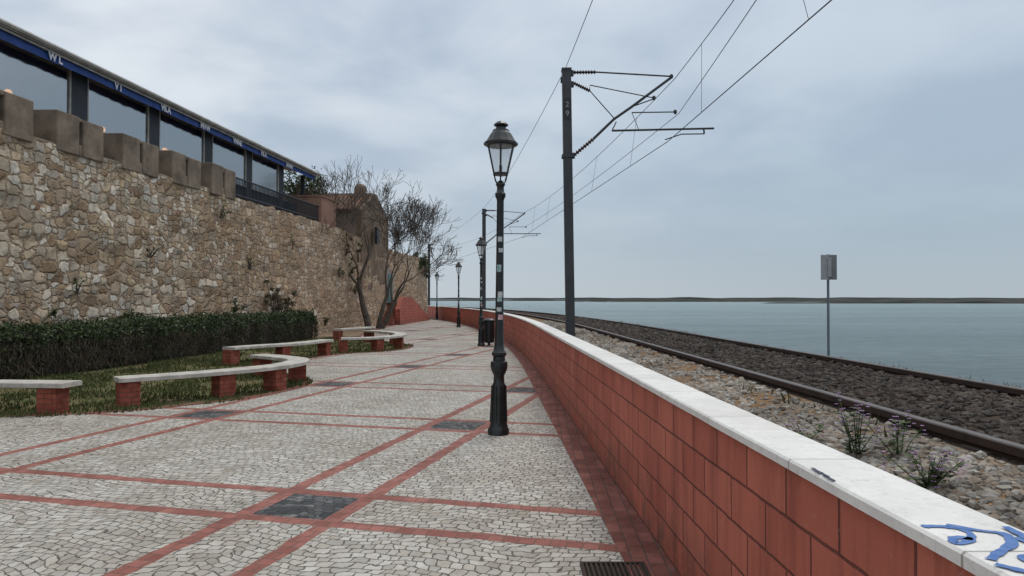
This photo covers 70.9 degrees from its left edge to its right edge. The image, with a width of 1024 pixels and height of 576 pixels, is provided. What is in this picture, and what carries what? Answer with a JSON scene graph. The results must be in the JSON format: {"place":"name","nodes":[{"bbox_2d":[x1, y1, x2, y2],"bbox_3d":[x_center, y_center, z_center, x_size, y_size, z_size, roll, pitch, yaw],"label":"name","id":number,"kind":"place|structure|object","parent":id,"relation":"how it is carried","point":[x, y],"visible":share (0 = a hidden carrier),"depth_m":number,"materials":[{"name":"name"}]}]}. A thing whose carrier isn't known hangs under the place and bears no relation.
{"place":"outdoors","nodes":[
{"label":"outdoors","id":0,"kind":"place"},
{"bbox_2d":[0,18,319,212],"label":"restaurant pavilion","id":1,"kind":"structure","parent":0,"point":[40,72],"depth_m":21.86,"materials":[{"name":"metal"},{"name":"painted metal"},{"name":"fabric"}]},
{"bbox_2d":[0,39,277,197],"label":"windows","id":2,"kind":"structure","parent":1,"relation":"in","point":[44,82],"depth_m":21.63,"materials":[{"name":"glass"}]},
{"bbox_2d":[0,336,413,417],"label":"lawn","id":3,"kind":"structure","parent":0,"point":[26,399],"depth_m":13.53,"materials":[{"name":"green plant"}]},
{"bbox_2d":[0,380,81,413],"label":"stone bench","id":4,"kind":"object","parent":3,"relation":"on","point":[52,395],"visible":0.89,"depth_m":10.26,"materials":[{"name":"brick"}]},
{"bbox_2d":[0,308,319,379],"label":"hedge","id":5,"kind":"object","parent":3,"relation":"on","point":[27,351],"visible":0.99,"depth_m":17.90,"materials":[{"name":"green plant"}]},
{"bbox_2d":[113,354,309,406],"bbox_3d":[-4.963,1.626,13.189,1.895,0.455,4.956,0,-1,7],"label":"stone bench","id":6,"kind":"object","parent":3,"relation":"on","point":[128,388],"visible":0.84,"depth_m":12.09,"materials":[{"name":"brick"}]},
{"bbox_2d":[222,339,333,365],"bbox_3d":[-6.165,1.725,19.564,0.670,0.455,3.933,0,-1,24],"label":"stone bench","id":7,"kind":"object","parent":3,"relation":"on","point":[230,355],"visible":0.77,"depth_m":19.16,"materials":[{"name":"brick"}]},
{"bbox_2d":[333,327,375,339],"bbox_3d":[-6.567,1.885,29.941,0.429,0.455,2.670,0,-1,21],"label":"stone bench","id":8,"kind":"object","parent":3,"relation":"on","point":[338,333],"visible":0.66,"depth_m":28.82,"materials":[{"name":"stone"}]},
{"bbox_2d":[338,330,406,352],"bbox_3d":[-4.601,1.810,25.046,1.951,0.455,5.854,0,-1,-4],"label":"stone bench","id":9,"kind":"object","parent":3,"relation":"on","point":[396,338],"visible":0.91,"depth_m":22.82,"materials":[{"name":"brick"}]},
{"bbox_2d":[0,318,623,575],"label":"promenade pavement","id":10,"kind":"structure","parent":0,"point":[396,463],"depth_m":6.43,"materials":[{"name":"grey stone"}]},
{"bbox_2d":[382,297,429,324],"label":"wall","id":11,"kind":"structure","parent":10,"relation":"on","point":[406,310],"depth_m":47.78,"materials":[{"name":"red brick"}]},
{"bbox_2d":[435,272,438,318],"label":"street lamp","id":12,"kind":"object","parent":10,"relation":"on","point":[436,274],"visible":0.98,"depth_m":58.15,"materials":[{"name":"black metal"}]},
{"bbox_2d":[455,262,461,326],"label":"street lamp","id":13,"kind":"object","parent":10,"relation":"on","point":[458,310],"visible":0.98,"depth_m":41.92,"materials":[{"name":"black metal"}]},
{"bbox_2d":[475,237,486,345],"bbox_3d":[-1.080,0.124,25.201,0.424,3.830,0.424,0,-1,0],"label":"street lamp","id":14,"kind":"object","parent":10,"relation":"on","point":[481,242],"visible":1,"depth_m":25.14,"materials":[{"name":"black metal"}]},
{"bbox_2d":[483,318,494,344],"bbox_3d":[-0.820,1.565,25.579,0.430,0.960,0.430,0,-1,0],"label":"litter bin","id":15,"kind":"object","parent":10,"relation":"on","point":[489,326],"visible":0.95,"depth_m":25.41,"materials":[{"name":"black metal"}]},
{"bbox_2d":[484,121,517,435],"bbox_3d":[-0.150,-0.130,8.773,0.424,3.830,0.424,0,-1,0],"label":"street lamp","id":16,"kind":"object","parent":10,"relation":"on","point":[500,137],"visible":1,"depth_m":8.72,"materials":[{"name":"black metal"}]},
{"bbox_2d":[580,561,650,575],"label":"drain grate","id":17,"kind":"object","parent":10,"relation":"on","point":[604,568],"visible":1,"depth_m":4.36,"materials":[{"name":"black metal"}]},
{"bbox_2d":[314,318,432,336],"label":"ground","id":18,"kind":"structure","parent":0,"point":[352,333],"depth_m":34.47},
{"bbox_2d":[0,128,427,333],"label":"old town wall","id":19,"kind":"structure","parent":18,"relation":"on","point":[99,228],"depth_m":21.29,"materials":[{"name":"beige stone"}]},
{"bbox_2d":[48,308,62,327],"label":"shrub","id":20,"kind":"object","parent":19,"relation":"attached to","point":[53,313],"visible":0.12,"depth_m":17.08,"materials":[{"name":"green plant"}]},
{"bbox_2d":[73,277,84,293],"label":"wall plant","id":21,"kind":"object","parent":19,"relation":"attached to","point":[77,287],"depth_m":18.07,"materials":[{"name":"green plant"}]},
{"bbox_2d":[0,89,235,199],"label":"merlons","id":22,"kind":"object","parent":19,"relation":"on","point":[21,118],"visible":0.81,"depth_m":19.98,"materials":[{"name":"beige stone"}]},
{"bbox_2d":[120,309,144,323],"bbox_3d":[-10.448,1.043,19.771,0.443,0.977,1.036,0,-1,12],"label":"shrub","id":23,"kind":"object","parent":19,"relation":"attached to","point":[128,314],"visible":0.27,"depth_m":19.66,"materials":[{"name":"green plant"}]},
{"bbox_2d":[146,244,168,257],"bbox_3d":[-10.602,-1.099,21.187,0.937,0.430,0.299,0,-1,0],"label":"wall plant","id":24,"kind":"object","parent":19,"relation":"attached to","point":[150,254],"depth_m":21.19,"materials":[{"name":"green plant"}]},
{"bbox_2d":[215,204,231,218],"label":"wall plant","id":25,"kind":"object","parent":19,"relation":"attached to","point":[221,214],"depth_m":25.28,"materials":[{"name":"green plant"}]},
{"bbox_2d":[230,298,246,312],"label":"shrub","id":26,"kind":"object","parent":19,"relation":"attached to","point":[237,308],"visible":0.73,"depth_m":25.51,"materials":[{"name":"green plant"}]},
{"bbox_2d":[247,256,253,269],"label":"wall plant","id":27,"kind":"object","parent":19,"relation":"attached to","point":[250,266],"depth_m":27.48,"materials":[{"name":"green plant"}]},
{"bbox_2d":[263,278,285,312],"bbox_3d":[-9.576,0.611,28.966,0.899,2.034,1.325,-1,-1,37],"label":"shrub","id":28,"kind":"object","parent":19,"relation":"attached to","point":[275,299],"visible":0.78,"depth_m":28.87,"materials":[{"name":"green plant"}]},
{"bbox_2d":[235,177,318,220],"bbox_3d":[-9.928,-3.685,30.986,0.925,0.826,8.656,0,-1,0],"label":"terrace railing","id":29,"kind":"object","parent":19,"relation":"on","point":[303,208],"visible":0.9,"depth_m":30.52,"materials":[{"name":"black metal"}]},
{"bbox_2d":[276,290,299,310],"bbox_3d":[-9.515,0.864,30.215,0.831,1.584,0.994,-1,-1,38],"label":"shrub","id":30,"kind":"object","parent":19,"relation":"attached to","point":[287,302],"visible":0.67,"depth_m":30.30,"materials":[{"name":"green plant"}]},
{"bbox_2d":[290,235,296,249],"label":"wall plant","id":31,"kind":"object","parent":19,"relation":"attached to","point":[292,243],"depth_m":31.51,"materials":[{"name":"green plant"}]},
{"bbox_2d":[289,195,336,228],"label":"terrace pillar block","id":32,"kind":"structure","parent":19,"relation":"on","point":[327,206],"depth_m":35.62,"materials":[{"name":"paint"}]},
{"bbox_2d":[323,315,329,325],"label":"plant","id":33,"kind":"object","parent":19,"relation":"attached to","point":[325,320],"visible":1,"depth_m":34.58,"materials":[{"name":"green plant"}]},
{"bbox_2d":[337,266,344,276],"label":"wall plant","id":34,"kind":"object","parent":19,"relation":"attached to","point":[342,273],"depth_m":37.67,"materials":[{"name":"green plant"}]},
{"bbox_2d":[344,233,353,255],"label":"wall plant","id":35,"kind":"object","parent":19,"relation":"attached to","point":[347,249],"depth_m":38.65,"materials":[{"name":"green plant"}]},
{"bbox_2d":[348,257,355,273],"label":"wall plant","id":36,"kind":"object","parent":19,"relation":"attached to","point":[352,269],"depth_m":39.62,"materials":[{"name":"green plant"}]},
{"bbox_2d":[356,242,362,261],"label":"wall plant","id":37,"kind":"object","parent":19,"relation":"attached to","point":[359,250],"depth_m":40.60,"materials":[{"name":"green plant"}]},
{"bbox_2d":[385,269,392,302],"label":"wall doorway","id":38,"kind":"structure","parent":19,"relation":"attached to","point":[389,271],"depth_m":46.63,"materials":[{"name":"grey"}]},
{"bbox_2d":[388,274,392,302],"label":"door leaf","id":39,"kind":"object","parent":38,"relation":"in","point":[389,297],"visible":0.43,"depth_m":46.96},
{"bbox_2d":[412,252,430,273],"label":"wall ivy","id":40,"kind":"object","parent":19,"relation":"attached to","point":[422,262],"depth_m":56.70,"materials":[{"name":"green plant"}]},
{"bbox_2d":[3,318,679,575],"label":"brick border","id":41,"kind":"object","parent":18,"relation":"on","point":[632,536],"visible":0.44,"depth_m":6.25,"materials":[{"name":"red brick"}]},
{"bbox_2d":[284,155,408,326],"bbox_3d":[-9.583,-2.341,38.596,7.484,9.355,6.908,-1,-1,36],"label":"bare tree","id":42,"kind":"object","parent":18,"relation":"on","point":[366,318],"visible":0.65,"depth_m":38.79,"materials":[{"name":"brown plant"}]},
{"bbox_2d":[336,210,374,298],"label":"walls","id":43,"kind":"structure","parent":18,"relation":"on","point":[347,224],"depth_m":41.56,"materials":[{"name":"brown stone"}]},
{"bbox_2d":[284,166,330,197],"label":"terrace tree","id":44,"kind":"object","parent":43,"relation":"on","point":[288,188],"visible":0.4,"depth_m":40.59,"materials":[{"name":"green plant"}]},
{"bbox_2d":[287,193,372,209],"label":"tile roof","id":45,"kind":"structure","parent":43,"relation":"on","point":[345,200],"depth_m":43.10,"materials":[{"name":"brown tile"}]},
{"bbox_2d":[354,184,366,196],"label":"chimney","id":46,"kind":"object","parent":45,"relation":"on","point":[359,188],"visible":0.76,"depth_m":43.70,"materials":[{"name":"brown stone"}]},
{"bbox_2d":[356,194,387,289],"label":"gable wall","id":47,"kind":"structure","parent":43,"relation":"on","point":[377,266],"depth_m":43.71,"materials":[{"name":"brown stone"}]},
{"bbox_2d":[374,227,379,243],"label":"gable window","id":48,"kind":"structure","parent":47,"relation":"attached to","point":[376,234],"depth_m":43.28,"materials":[{"name":"grey glass"}]},
{"bbox_2d":[352,167,455,327],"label":"bare tree","id":49,"kind":"object","parent":18,"relation":"on","point":[382,309],"visible":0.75,"depth_m":40.49,"materials":[{"name":"brown plant"}]},
{"bbox_2d":[378,195,463,328],"bbox_3d":[-5.305,-1.370,39.352,7.558,7.518,4.046,-1,-1,41],"label":"bare tree","id":50,"kind":"object","parent":18,"relation":"on","point":[416,206],"visible":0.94,"depth_m":39.20,"materials":[{"name":"brown plant"}]},
{"bbox_2d":[428,306,975,575],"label":"red parapet wall","id":51,"kind":"structure","parent":18,"relation":"on","point":[703,498],"depth_m":3.77,"materials":[{"name":"red brick"}]},
{"bbox_2d":[435,306,1023,575],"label":"cap stones","id":52,"kind":"object","parent":51,"relation":"on","point":[904,507],"visible":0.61,"depth_m":2.38,"materials":[{"name":"stone"}]},
{"bbox_2d":[812,468,835,480],"bbox_3d":[1.042,0.624,2.408,0.023,0.002,0.176,0,-1,0],"label":"spray stain","id":53,"kind":"object","parent":52,"relation":"on","point":[825,475],"visible":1,"depth_m":2.40,"materials":[{"name":"grey paint"}]},
{"bbox_2d":[921,524,1023,571],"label":"graffiti","id":54,"kind":"object","parent":52,"relation":"on","point":[1011,542],"visible":1,"depth_m":1.76,"materials":[{"name":"blue paint"}]},
{"bbox_2d":[0,0,1023,297],"label":"sky","id":55,"kind":"structure","parent":0,"point":[885,138],"materials":[{"name":"grey"}]},
{"bbox_2d":[575,301,770,301],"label":"marsh island","id":56,"kind":"structure","parent":0,"point":[672,301],"depth_m":741.96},
{"bbox_2d":[427,301,1023,387],"bbox_3d":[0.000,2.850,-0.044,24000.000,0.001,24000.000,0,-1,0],"label":"sea","id":57,"kind":"structure","parent":0,"point":[979,341],"depth_m":74.74,"materials":[{"name":"liquid"}]},
{"bbox_2d":[427,297,1023,299],"bbox_3d":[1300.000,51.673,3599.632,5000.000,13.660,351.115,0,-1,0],"label":"barrier island","id":58,"kind":"structure","parent":57,"relation":"on","point":[710,298],"depth_m":3478.11,"materials":[{"name":"green plant"}]},
{"bbox_2d":[430,299,1023,300],"bbox_3d":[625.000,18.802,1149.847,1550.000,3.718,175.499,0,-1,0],"label":"marsh island","id":59,"kind":"structure","parent":0,"point":[719,300],"depth_m":1101.64,"materials":[{"name":"green plant"}]},
{"bbox_2d":[472,308,1023,465],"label":"railway embankment","id":60,"kind":"structure","parent":0,"point":[997,457],"depth_m":5.61,"materials":[{"name":"grey gravel"}]},
{"bbox_2d":[446,306,1023,462],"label":"railway track","id":61,"kind":"structure","parent":60,"relation":"on","point":[977,441],"depth_m":6.13,"materials":[{"name":"brown metal"}]},
{"bbox_2d":[518,315,1023,530],"bbox_3d":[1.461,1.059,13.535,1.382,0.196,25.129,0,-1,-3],"label":"loose gravel","id":62,"kind":"structure","parent":60,"relation":"on","point":[992,487],"depth_m":4.02,"materials":[{"name":"beige gravel"}]},
{"bbox_2d":[427,244,462,305],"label":"catenary mast","id":63,"kind":"object","parent":62,"relation":"on","point":[429,273],"visible":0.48,"depth_m":66.94,"materials":[{"name":"metal"}]},
{"bbox_2d":[482,209,540,309],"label":"catenary mast","id":64,"kind":"object","parent":62,"relation":"on","point":[484,214],"visible":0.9,"depth_m":40.95,"materials":[{"name":"metal"}]},
{"bbox_2d":[407,0,831,262],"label":"overhead wires","id":65,"kind":"object","parent":64,"relation":"attached to","point":[660,93],"visible":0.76,"depth_m":13.91,"materials":[{"name":"black metal"}]},
{"bbox_2d":[560,67,713,336],"bbox_3d":[2.775,-1.724,16.029,3.530,6.400,0.500,-1,-1,0],"label":"catenary mast","id":66,"kind":"object","parent":62,"relation":"on","point":[568,155],"visible":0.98,"depth_m":15.96,"materials":[{"name":"metal"}]},
{"bbox_2d":[783,420,827,438],"bbox_3d":[1.681,0.855,4.224,0.299,0.146,0.219,1,-1,-34],"label":"flowering weed","id":67,"kind":"object","parent":62,"relation":"on","point":[795,429],"visible":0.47,"depth_m":4.21,"materials":[{"name":"green plant"}]},
{"bbox_2d":[834,393,882,454],"bbox_3d":[1.839,0.745,3.836,0.231,0.354,0.314,0,-1,21],"label":"flowering weed","id":68,"kind":"object","parent":62,"relation":"on","point":[856,446],"visible":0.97,"depth_m":3.82,"materials":[{"name":"green plant"}]},
{"bbox_2d":[860,411,926,453],"bbox_3d":[2.014,0.787,3.783,0.318,0.268,0.240,1,-1,-33],"label":"flowering weed","id":69,"kind":"object","parent":62,"relation":"on","point":[896,436],"visible":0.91,"depth_m":3.77,"materials":[{"name":"green plant"}]},
{"bbox_2d":[901,474,912,481],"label":"flowering weed","id":70,"kind":"object","parent":62,"relation":"on","point":[909,478],"visible":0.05,"depth_m":3.01,"materials":[{"name":"green plant"}]},
{"bbox_2d":[881,450,970,489],"bbox_3d":[1.851,0.811,3.200,0.253,0.204,0.347,1,-1,-45],"label":"flowering weed","id":71,"kind":"object","parent":62,"relation":"on","point":[936,477],"visible":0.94,"depth_m":3.17,"materials":[{"name":"green plant"}]},
{"bbox_2d":[534,315,1023,444],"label":"track ballast","id":72,"kind":"structure","parent":60,"relation":"on","point":[698,346],"depth_m":6.56,"materials":[{"name":"gravel"}]},
{"bbox_2d":[557,321,1019,439],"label":"embankment weeds","id":73,"kind":"object","parent":60,"relation":"on","point":[784,399],"visible":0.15,"depth_m":5.83,"materials":[{"name":"green plant"}]},
{"bbox_2d":[821,254,836,355],"bbox_3d":[5.720,0.770,12.972,0.290,2.760,0.084,0,-1,0],"label":"trackside sign","id":74,"kind":"object","parent":60,"relation":"on","point":[828,267],"visible":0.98,"depth_m":12.96,"materials":[{"name":"grey metal"}]},
{"bbox_2d":[768,301,1023,303],"bbox_3d":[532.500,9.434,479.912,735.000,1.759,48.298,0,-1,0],"label":"marsh island","id":75,"kind":"structure","parent":0,"point":[1002,302],"depth_m":467.82,"materials":[{"name":"green plant"}]},
{"bbox_2d":[771,300,1023,301],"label":"marsh island","id":76,"kind":"structure","parent":0,"point":[896,300],"depth_m":720.87,"materials":[{"name":"green plant"}]}
]}

